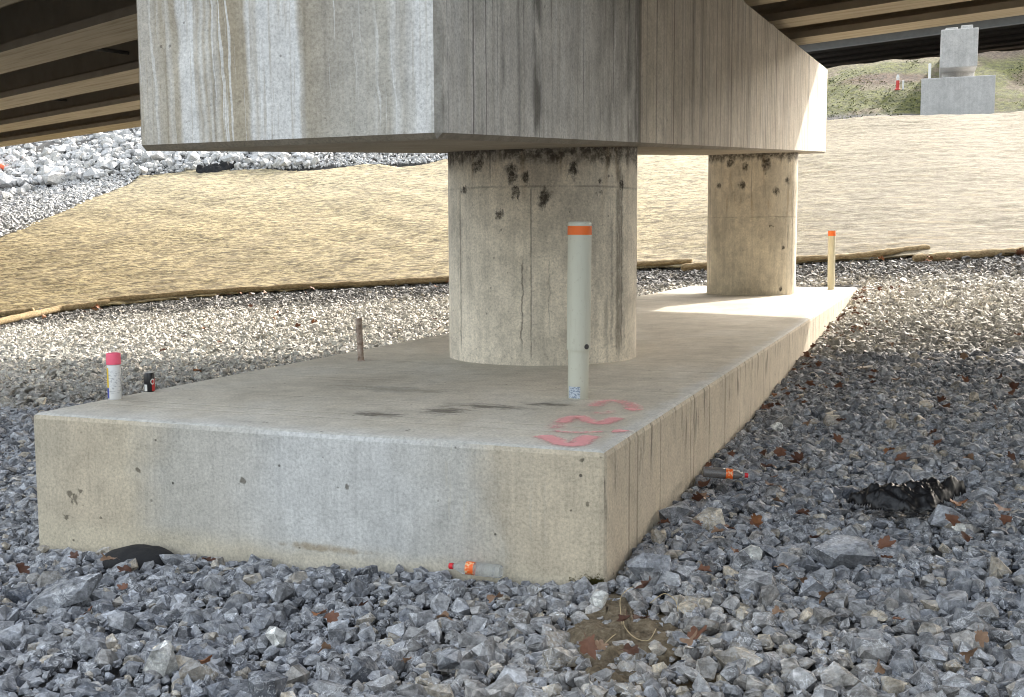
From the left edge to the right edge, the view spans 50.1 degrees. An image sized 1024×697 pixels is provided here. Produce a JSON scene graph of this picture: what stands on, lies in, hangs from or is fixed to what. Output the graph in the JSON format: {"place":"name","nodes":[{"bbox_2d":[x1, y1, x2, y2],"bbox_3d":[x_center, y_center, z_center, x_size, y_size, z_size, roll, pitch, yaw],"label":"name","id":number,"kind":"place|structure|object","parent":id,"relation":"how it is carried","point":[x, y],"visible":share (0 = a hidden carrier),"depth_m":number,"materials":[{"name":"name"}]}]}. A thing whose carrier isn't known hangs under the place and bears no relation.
{"place":"outdoors","nodes":[
{"label":"outdoors","id":0,"kind":"place"},
{"bbox_2d":[0,345,1023,696],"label":"gravel","id":1,"kind":"structure","parent":0,"point":[514,641],"depth_m":4.96,"materials":[{"name":"gravel"}]},
{"bbox_2d":[16,563,29,573],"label":"fallen leaf","id":2,"kind":"object","parent":1,"relation":"on","point":[22,567],"visible":1,"depth_m":5.50,"materials":[{"name":"plant"}]},
{"bbox_2d":[25,573,102,609],"bbox_3d":[-2.114,1.146,5.169,0.344,0.167,0.118,-1,6,-4],"label":"stone","id":3,"kind":"object","parent":1,"relation":"on","point":[72,591],"visible":1,"depth_m":5.13,"materials":[{"name":"stone"}]},
{"bbox_2d":[68,551,78,558],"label":"fallen leaf","id":4,"kind":"object","parent":1,"relation":"on","point":[74,555],"visible":1,"depth_m":5.65,"materials":[{"name":"plant"}]},
{"bbox_2d":[100,553,117,560],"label":"fallen leaf","id":5,"kind":"object","parent":1,"relation":"on","point":[104,557],"visible":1,"depth_m":5.54,"materials":[{"name":"plant"}]},
{"bbox_2d":[117,583,127,589],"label":"fallen leaf","id":6,"kind":"object","parent":1,"relation":"on","point":[123,586],"visible":1,"depth_m":5.06,"materials":[{"name":"plant"}]},
{"bbox_2d":[117,565,131,571],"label":"fallen leaf","id":7,"kind":"object","parent":1,"relation":"on","point":[125,568],"visible":1,"depth_m":5.34,"materials":[{"name":"plant"}]},
{"bbox_2d":[102,544,173,569],"bbox_3d":[-2.020,1.117,5.918,0.442,0.103,0.303,2,6,21],"label":"black fabric","id":8,"kind":"object","parent":1,"relation":"on","point":[141,553],"visible":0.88,"depth_m":5.83,"materials":[{"name":"fabric"}]},
{"bbox_2d":[200,655,211,663],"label":"fallen leaf","id":9,"kind":"object","parent":1,"relation":"on","point":[206,660],"visible":1,"depth_m":4.09,"materials":[{"name":"plant"}]},
{"bbox_2d":[202,557,215,560],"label":"fallen leaf","id":10,"kind":"object","parent":1,"relation":"on","point":[209,559],"visible":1,"depth_m":5.47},
{"bbox_2d":[265,626,286,647],"bbox_3d":[-0.965,1.185,4.505,0.086,0.093,0.059,2,6,21],"label":"pale stone","id":11,"kind":"object","parent":1,"relation":"on","point":[276,636],"visible":0.97,"depth_m":4.48,"materials":[{"name":"stone"}]},
{"bbox_2d":[311,609,326,615],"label":"fallen leaf","id":12,"kind":"object","parent":1,"relation":"on","point":[316,614],"visible":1,"depth_m":4.54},
{"bbox_2d":[317,642,330,652],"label":"fallen leaf","id":13,"kind":"object","parent":1,"relation":"on","point":[324,645],"visible":1,"depth_m":4.13,"materials":[{"name":"plant"}]},
{"bbox_2d":[322,608,338,622],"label":"fallen leaf","id":14,"kind":"object","parent":1,"relation":"on","point":[331,616],"visible":1,"depth_m":4.50,"materials":[{"name":"plant"}]},
{"bbox_2d":[401,656,411,662],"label":"fallen leaf","id":15,"kind":"object","parent":1,"relation":"on","point":[405,660],"visible":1,"depth_m":3.98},
{"bbox_2d":[435,611,452,619],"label":"fallen leaf","id":16,"kind":"object","parent":1,"relation":"on","point":[445,614],"visible":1,"depth_m":4.42,"materials":[{"name":"plant"}]},
{"bbox_2d":[448,561,503,577],"bbox_3d":[-0.175,1.062,5.285,0.277,0.067,0.067,2,6,21],"label":"plastic bottle","id":17,"kind":"object","parent":1,"relation":"on","point":[482,569],"visible":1,"depth_m":5.25,"materials":[{"name":"white"}]},
{"bbox_2d":[487,592,503,602],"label":"fallen leaf","id":18,"kind":"object","parent":1,"relation":"on","point":[491,597],"visible":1,"depth_m":4.64,"materials":[{"name":"plant"}]},
{"bbox_2d":[595,639,608,652],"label":"fallen leaf","id":19,"kind":"object","parent":1,"relation":"on","point":[600,644],"visible":1,"depth_m":4.04,"materials":[{"name":"plant"}]},
{"bbox_2d":[616,610,630,621],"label":"fallen leaf","id":20,"kind":"object","parent":1,"relation":"on","point":[622,618],"visible":1,"depth_m":4.33,"materials":[{"name":"plant"}]},
{"bbox_2d":[565,590,683,696],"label":"soil","id":21,"kind":"structure","parent":1,"relation":"on","point":[643,629],"depth_m":4.42,"materials":[{"name":"soil"}]},
{"bbox_2d":[569,573,603,584],"bbox_3d":[0.338,1.077,5.126,0.202,0.060,0.049,2,6,21],"label":"moss","id":22,"kind":"object","parent":21,"relation":"on","point":[592,581],"visible":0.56,"depth_m":5.12,"materials":[{"name":"plant"}]},
{"bbox_2d":[579,633,598,659],"bbox_3d":[0.285,1.096,4.067,0.080,0.037,0.132,-26,38,0],"label":"fallen leaf","id":23,"kind":"object","parent":21,"relation":"on","point":[588,646],"visible":1,"depth_m":4.06,"materials":[{"name":"plant"}]},
{"bbox_2d":[589,590,608,607],"bbox_3d":[0.379,1.093,4.779,0.082,0.084,0.055,2,6,21],"label":"pale stone","id":24,"kind":"object","parent":21,"relation":"on","point":[598,599],"visible":0.92,"depth_m":4.76,"materials":[{"name":"stone"}]},
{"bbox_2d":[631,612,649,618],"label":"fallen leaf","id":25,"kind":"object","parent":21,"relation":"on","point":[634,616],"visible":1,"depth_m":4.36,"materials":[{"name":"plant"}]},
{"bbox_2d":[618,643,638,654],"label":"fallen leaf","id":26,"kind":"object","parent":1,"relation":"on","point":[628,649],"visible":1,"depth_m":3.98,"materials":[{"name":"plant"}]},
{"bbox_2d":[623,621,655,640],"bbox_3d":[0.474,1.106,4.367,0.108,0.036,0.261,-3,6,-25],"label":"dry stem","id":27,"kind":"object","parent":1,"relation":"on","point":[637,638],"visible":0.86,"depth_m":4.27,"materials":[{"name":"plant"}]},
{"bbox_2d":[634,576,654,588],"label":"fallen leaf","id":28,"kind":"object","parent":1,"relation":"on","point":[643,584],"visible":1,"depth_m":4.77,"materials":[{"name":"plant"}]},
{"bbox_2d":[650,593,677,609],"bbox_3d":[0.661,1.070,4.641,0.129,0.041,0.093,3,6,30],"label":"dry stem","id":29,"kind":"object","parent":1,"relation":"on","point":[667,594],"visible":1,"depth_m":4.66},
{"bbox_2d":[656,518,673,524],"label":"fallen leaf","id":30,"kind":"object","parent":1,"relation":"on","point":[664,521],"visible":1,"depth_m":5.74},
{"bbox_2d":[680,630,696,645],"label":"fallen leaf","id":31,"kind":"object","parent":1,"relation":"on","point":[689,642],"visible":1,"depth_m":4.06,"materials":[{"name":"plant"}]},
{"bbox_2d":[687,625,707,639],"bbox_3d":[0.698,1.083,4.161,0.125,0.027,0.074,-20,8,-38],"label":"fallen leaf","id":32,"kind":"object","parent":1,"relation":"on","point":[693,630],"visible":0.69,"depth_m":4.18,"materials":[{"name":"plant"}]},
{"bbox_2d":[691,519,703,525],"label":"fallen leaf","id":33,"kind":"object","parent":1,"relation":"on","point":[697,522],"visible":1,"depth_m":5.73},
{"bbox_2d":[692,493,705,501],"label":"fallen leaf","id":34,"kind":"object","parent":1,"relation":"on","point":[698,497],"visible":1,"depth_m":6.15,"materials":[{"name":"plant"}]},
{"bbox_2d":[696,491,708,498],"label":"fallen leaf","id":35,"kind":"object","parent":1,"relation":"on","point":[703,495],"visible":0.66,"depth_m":6.25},
{"bbox_2d":[695,563,711,571],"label":"fallen leaf","id":36,"kind":"object","parent":1,"relation":"on","point":[703,568],"visible":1,"depth_m":4.92,"materials":[{"name":"plant"}]},
{"bbox_2d":[696,478,710,490],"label":"fallen leaf","id":37,"kind":"object","parent":1,"relation":"on","point":[702,484],"visible":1,"depth_m":6.49,"materials":[{"name":"plant"}]},
{"bbox_2d":[711,526,730,532],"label":"fallen leaf","id":38,"kind":"object","parent":1,"relation":"on","point":[716,529],"visible":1,"depth_m":5.57,"materials":[{"name":"plant"}]},
{"bbox_2d":[702,466,747,479],"bbox_3d":[1.298,0.759,6.676,0.279,0.078,0.067,0,6,6],"label":"plastic bottle","id":39,"kind":"object","parent":1,"relation":"on","point":[721,473],"visible":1,"depth_m":6.65,"materials":[{"name":"white"}]},
{"bbox_2d":[727,450,734,456],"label":"fallen leaf","id":40,"kind":"object","parent":1,"relation":"on","point":[731,453],"visible":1,"depth_m":7.20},
{"bbox_2d":[740,545,761,559],"bbox_3d":[1.157,1.003,5.316,0.111,0.096,0.044,2,6,21],"label":"pale stone","id":41,"kind":"object","parent":1,"relation":"on","point":[753,552],"visible":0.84,"depth_m":5.29,"materials":[{"name":"stone"}]},
{"bbox_2d":[751,513,762,528],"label":"fallen leaf","id":42,"kind":"object","parent":1,"relation":"on","point":[756,519],"visible":1,"depth_m":5.62,"materials":[{"name":"plant"}]},
{"bbox_2d":[761,404,769,408],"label":"fallen leaf","id":43,"kind":"object","parent":1,"relation":"on","point":[764,406],"visible":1,"depth_m":9.03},
{"bbox_2d":[761,463,781,468],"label":"fallen leaf","id":44,"kind":"object","parent":1,"relation":"on","point":[767,465],"visible":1,"depth_m":6.89,"materials":[{"name":"plant"}]},
{"bbox_2d":[770,422,782,430],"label":"pale stone","id":45,"kind":"object","parent":1,"relation":"on","point":[776,426],"visible":0.9,"depth_m":8.40,"materials":[{"name":"stone"}]},
{"bbox_2d":[769,605,784,616],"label":"fallen leaf","id":46,"kind":"object","parent":1,"relation":"on","point":[776,610],"visible":1,"depth_m":4.35,"materials":[{"name":"plant"}]},
{"bbox_2d":[771,497,784,502],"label":"fallen leaf","id":47,"kind":"object","parent":1,"relation":"on","point":[777,499],"visible":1,"depth_m":6.08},
{"bbox_2d":[773,444,786,456],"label":"fallen leaf","id":48,"kind":"object","parent":1,"relation":"on","point":[779,451],"visible":1,"depth_m":7.31,"materials":[{"name":"plant"}]},
{"bbox_2d":[774,563,788,568],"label":"fallen leaf","id":49,"kind":"object","parent":1,"relation":"on","point":[782,565],"visible":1,"depth_m":4.93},
{"bbox_2d":[782,459,800,464],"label":"fallen leaf","id":50,"kind":"object","parent":1,"relation":"on","point":[794,461],"visible":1,"depth_m":6.96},
{"bbox_2d":[790,452,804,461],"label":"fallen leaf","id":51,"kind":"object","parent":1,"relation":"on","point":[798,457],"visible":0.93,"depth_m":7.07,"materials":[{"name":"plant"}]},
{"bbox_2d":[796,576,807,582],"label":"fallen leaf","id":52,"kind":"object","parent":1,"relation":"on","point":[803,579],"visible":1,"depth_m":4.78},
{"bbox_2d":[795,508,809,515],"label":"fallen leaf","id":53,"kind":"object","parent":1,"relation":"on","point":[802,511],"visible":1,"depth_m":5.76,"materials":[{"name":"plant"}]},
{"bbox_2d":[805,380,815,385],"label":"fallen leaf","id":54,"kind":"object","parent":1,"relation":"on","point":[810,383],"visible":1,"depth_m":10.20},
{"bbox_2d":[818,589,835,603],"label":"fallen leaf","id":55,"kind":"object","parent":1,"relation":"on","point":[823,594],"visible":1,"depth_m":4.63,"materials":[{"name":"plant"}]},
{"bbox_2d":[832,433,842,442],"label":"fallen leaf","id":56,"kind":"object","parent":1,"relation":"on","point":[838,438],"visible":1,"depth_m":7.61,"materials":[{"name":"plant"}]},
{"bbox_2d":[834,382,842,387],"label":"fallen leaf","id":57,"kind":"object","parent":1,"relation":"on","point":[839,384],"visible":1,"depth_m":10.05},
{"bbox_2d":[809,535,875,567],"bbox_3d":[1.591,0.982,5.291,0.288,0.127,0.223,-1,6,-7],"label":"stone","id":58,"kind":"object","parent":1,"relation":"on","point":[847,551],"visible":1,"depth_m":5.22,"materials":[{"name":"stone"}]},
{"bbox_2d":[874,659,884,673],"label":"fallen leaf","id":59,"kind":"object","parent":1,"relation":"on","point":[879,669],"visible":1,"depth_m":3.80,"materials":[{"name":"plant"}]},
{"bbox_2d":[876,535,895,548],"bbox_3d":[1.752,0.921,5.171,0.120,0.026,0.070,-16,35,17],"label":"fallen leaf","id":60,"kind":"object","parent":1,"relation":"on","point":[885,541],"visible":1,"depth_m":5.18,"materials":[{"name":"plant"}]},
{"bbox_2d":[881,554,892,557],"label":"fallen leaf","id":61,"kind":"object","parent":1,"relation":"on","point":[885,556],"visible":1,"depth_m":4.99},
{"bbox_2d":[883,447,894,453],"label":"fallen leaf","id":62,"kind":"object","parent":1,"relation":"on","point":[885,450],"visible":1,"depth_m":7.16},
{"bbox_2d":[891,452,910,460],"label":"fallen leaf","id":63,"kind":"object","parent":1,"relation":"on","point":[902,456],"visible":1,"depth_m":6.95,"materials":[{"name":"plant"}]},
{"bbox_2d":[847,475,965,512],"bbox_3d":[2.219,0.789,6.038,0.704,0.148,0.364,-2,6,-16],"label":"plastic bag","id":64,"kind":"object","parent":1,"relation":"on","point":[930,494],"visible":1,"depth_m":5.96,"materials":[{"name":"plastic"}]},
{"bbox_2d":[932,438,941,445],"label":"fallen leaf","id":65,"kind":"object","parent":1,"relation":"on","point":[936,442],"visible":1,"depth_m":7.46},
{"bbox_2d":[936,395,946,402],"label":"fallen leaf","id":66,"kind":"object","parent":1,"relation":"on","point":[942,398],"visible":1,"depth_m":9.09,"materials":[{"name":"plant"}]},
{"bbox_2d":[945,511,960,525],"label":"fallen leaf","id":67,"kind":"object","parent":1,"relation":"on","point":[953,519],"visible":1,"depth_m":5.64,"materials":[{"name":"plant"}]},
{"bbox_2d":[952,523,965,531],"bbox_3d":[2.305,0.932,5.656,0.073,0.064,0.029,2,6,21],"label":"pale stone","id":68,"kind":"object","parent":1,"relation":"on","point":[959,527],"visible":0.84,"depth_m":5.64,"materials":[{"name":"stone"}]},
{"bbox_2d":[950,499,967,507],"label":"fallen leaf","id":69,"kind":"object","parent":1,"relation":"on","point":[960,503],"visible":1,"depth_m":5.81,"materials":[{"name":"plant"}]},
{"bbox_2d":[960,351,967,359],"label":"fallen leaf","id":70,"kind":"object","parent":1,"relation":"on","point":[963,355],"visible":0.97,"depth_m":11.69,"materials":[{"name":"plant"}]},
{"bbox_2d":[962,375,969,381],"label":"fallen leaf","id":71,"kind":"object","parent":1,"relation":"on","point":[966,379],"visible":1,"depth_m":10.05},
{"bbox_2d":[961,531,972,541],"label":"fallen leaf","id":72,"kind":"object","parent":1,"relation":"on","point":[965,536],"visible":1,"depth_m":5.26,"materials":[{"name":"plant"}]},
{"bbox_2d":[963,453,973,459],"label":"fallen leaf","id":73,"kind":"object","parent":1,"relation":"on","point":[970,456],"visible":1,"depth_m":6.97,"materials":[{"name":"plant"}]},
{"bbox_2d":[960,646,979,662],"bbox_3d":[1.638,1.081,3.900,0.060,0.098,0.034,1,45,-30],"label":"fallen leaf","id":74,"kind":"object","parent":1,"relation":"on","point":[969,654],"visible":1,"depth_m":3.91,"materials":[{"name":"plant"}]},
{"bbox_2d":[974,625,988,647],"bbox_3d":[1.734,1.061,4.056,0.054,0.023,0.089,2,49,5],"label":"fallen leaf","id":75,"kind":"object","parent":1,"relation":"on","point":[981,637],"visible":1,"depth_m":4.05,"materials":[{"name":"plant"}]},
{"bbox_2d":[994,503,1013,511],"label":"fallen leaf","id":76,"kind":"object","parent":1,"relation":"on","point":[999,507],"visible":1,"depth_m":5.69,"materials":[{"name":"plant"}]},
{"bbox_2d":[999,513,1011,524],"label":"fallen leaf","id":77,"kind":"object","parent":1,"relation":"on","point":[1004,519],"visible":1,"depth_m":5.60,"materials":[{"name":"plant"}]},
{"bbox_2d":[1006,451,1015,462],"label":"fallen leaf","id":78,"kind":"object","parent":1,"relation":"on","point":[1012,456],"visible":1,"depth_m":6.80,"materials":[{"name":"plant"}]},
{"bbox_2d":[1009,381,1018,388],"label":"fallen leaf","id":79,"kind":"object","parent":1,"relation":"on","point":[1013,385],"visible":0.9,"depth_m":9.61,"materials":[{"name":"plant"}]},
{"bbox_2d":[0,50,1023,696],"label":"ground","id":80,"kind":"structure","parent":0,"point":[882,76],"depth_m":67.53,"materials":[{"name":"gravel"}]},
{"bbox_2d":[0,127,319,199],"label":"riprap","id":81,"kind":"object","parent":80,"relation":"on","point":[115,144],"visible":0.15,"depth_m":53.32,"materials":[{"name":"stone"}]},
{"bbox_2d":[196,161,235,172],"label":"dark tarp","id":82,"kind":"object","parent":81,"relation":"on","point":[221,166],"visible":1,"depth_m":51.55,"materials":[{"name":"black fabric"}]},
{"bbox_2d":[143,640,177,676],"bbox_3d":[-1.370,1.211,4.268,0.125,0.140,0.091,2,6,21],"label":"pale stone","id":83,"kind":"object","parent":80,"relation":"on","point":[161,660],"visible":0.95,"depth_m":4.23,"materials":[{"name":"stone"}]},
{"bbox_2d":[0,131,447,236],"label":"chippings","id":84,"kind":"object","parent":80,"relation":"on","point":[79,191],"visible":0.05,"depth_m":50.69,"materials":[{"name":"gravel"}]},
{"bbox_2d":[34,0,856,585],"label":"bridge pier","id":85,"kind":"structure","parent":80,"relation":"on","point":[476,434],"depth_m":6.25,"materials":[{"name":"concrete"}]},
{"bbox_2d":[0,0,140,146],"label":"bridge span","id":86,"kind":"object","parent":85,"relation":"on","point":[69,68],"visible":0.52,"depth_m":20.00,"materials":[{"name":"metal"}]},
{"bbox_2d":[106,352,121,399],"bbox_3d":[-2.472,0.171,6.809,0.088,0.289,0.088,2,6,21],"label":"spray can","id":87,"kind":"object","parent":85,"relation":"on","point":[113,363],"visible":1,"depth_m":6.78,"materials":[{"name":"metal"}]},
{"bbox_2d":[144,371,154,391],"bbox_3d":[-2.367,0.217,7.152,0.069,0.129,0.069,2,6,21],"label":"drink can","id":88,"kind":"object","parent":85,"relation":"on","point":[149,381],"visible":1,"depth_m":7.12,"materials":[{"name":"metal"}]},
{"bbox_2d":[355,318,364,360],"bbox_3d":[-1.235,-0.072,8.921,0.079,0.352,0.071,2,6,21],"label":"steel stub","id":89,"kind":"object","parent":85,"relation":"on","point":[359,336],"visible":1,"depth_m":8.90,"materials":[{"name":"metal"}]},
{"bbox_2d":[567,221,591,398],"bbox_3d":[0.413,-0.233,6.731,0.154,1.086,0.149,2,6,21],"label":"marker post","id":90,"kind":"object","parent":85,"relation":"on","point":[579,233],"visible":1,"depth_m":6.67,"materials":[{"name":"plastic"}]},
{"bbox_2d":[827,231,835,289],"bbox_3d":[6.221,-1.719,21.346,0.150,1.141,0.143,2,6,21],"label":"marker post","id":91,"kind":"object","parent":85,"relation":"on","point":[831,260],"visible":1,"depth_m":21.29,"materials":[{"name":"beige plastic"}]},
{"bbox_2d":[744,0,1023,44],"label":"bridge span","id":92,"kind":"object","parent":85,"relation":"on","point":[801,22],"visible":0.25,"depth_m":17.24,"materials":[{"name":"metal"}]},
{"bbox_2d":[0,253,1023,410],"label":"gravel bed","id":93,"kind":"object","parent":80,"relation":"on","point":[80,343],"visible":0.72,"depth_m":20.82,"materials":[{"name":"gravel"}]},
{"bbox_2d":[681,262,706,270],"bbox_3d":[5.481,-2.064,26.990,2.675,0.351,0.273,2,6,21],"label":"straw roll","id":94,"kind":"object","parent":93,"relation":"on","point":[692,266],"visible":0.27,"depth_m":27.31,"materials":[{"name":"wicker"}]},
{"bbox_2d":[1015,248,1023,254],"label":"fallen leaf","id":95,"kind":"object","parent":93,"relation":"on","point":[1019,251],"visible":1,"depth_m":25.05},
{"bbox_2d":[0,111,1023,316],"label":"erosion blanket","id":96,"kind":"object","parent":80,"relation":"on","point":[944,183],"visible":0.67,"depth_m":37.25,"materials":[{"name":"fabric"}]},
{"bbox_2d":[0,307,34,314],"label":"straw roll","id":97,"kind":"object","parent":96,"relation":"on","point":[14,311],"visible":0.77,"depth_m":32.30,"materials":[{"name":"wicker"}]},
{"bbox_2d":[0,299,109,324],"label":"straw roll","id":98,"kind":"object","parent":96,"relation":"on","point":[39,313],"visible":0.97,"depth_m":31.82,"materials":[{"name":"wicker"}]},
{"bbox_2d":[97,286,258,300],"bbox_3d":[-9.913,-1.599,32.826,5.100,0.539,0.465,0,6,6],"label":"straw roll","id":99,"kind":"object","parent":96,"relation":"on","point":[181,293],"visible":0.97,"depth_m":32.88,"materials":[{"name":"wicker"}]},
{"bbox_2d":[257,276,448,291],"bbox_3d":[-4.375,-1.844,31.250,6.960,0.570,0.364,2,6,22],"label":"straw roll","id":100,"kind":"object","parent":96,"relation":"on","point":[412,280],"visible":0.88,"depth_m":31.07,"materials":[{"name":"wicker"}]},
{"bbox_2d":[637,259,692,266],"bbox_3d":[3.011,-2.155,28.947,3.525,0.450,0.438,1,6,16],"label":"straw roll","id":101,"kind":"object","parent":96,"relation":"on","point":[664,262],"visible":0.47,"depth_m":28.57,"materials":[{"name":"wicker"}]},
{"bbox_2d":[796,244,929,262],"bbox_3d":[8.259,-2.245,26.354,3.531,0.506,0.464,0,6,6],"label":"straw roll","id":102,"kind":"object","parent":96,"relation":"on","point":[883,252],"visible":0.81,"depth_m":26.17,"materials":[{"name":"wicker"}]},
{"bbox_2d":[912,247,1023,261],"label":"straw roll","id":103,"kind":"object","parent":96,"relation":"on","point":[972,254],"visible":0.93,"depth_m":25.16,"materials":[{"name":"wicker"}]},
{"bbox_2d":[627,552,671,580],"bbox_3d":[0.637,1.027,5.122,0.216,0.137,0.125,2,6,21],"label":"stone","id":104,"kind":"object","parent":80,"relation":"on","point":[643,562],"visible":0.93,"depth_m":5.09,"materials":[{"name":"stone"}]},
{"bbox_2d":[895,75,899,89],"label":"traffic marker","id":105,"kind":"object","parent":80,"relation":"on","point":[897,83],"visible":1,"depth_m":70.05,"materials":[{"name":"red plastic"}]},
{"bbox_2d":[826,60,1023,119],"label":"grass","id":106,"kind":"structure","parent":80,"relation":"on","point":[885,92],"depth_m":69.99,"materials":[{"name":"plant"}]},
{"bbox_2d":[920,25,995,114],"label":"bridge pier","id":107,"kind":"structure","parent":80,"relation":"on","point":[957,87],"depth_m":60.09,"materials":[{"name":"concrete"}]},
{"bbox_2d":[798,15,1023,67],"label":"bridge span","id":108,"kind":"object","parent":107,"relation":"on","point":[1003,34],"visible":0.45,"depth_m":97.31,"materials":[{"name":"metal"}]},
{"bbox_2d":[928,63,930,77],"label":"marker pipe","id":109,"kind":"object","parent":107,"relation":"on","point":[929,70],"visible":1,"depth_m":60.71,"materials":[{"name":"white paint"}]}
]}

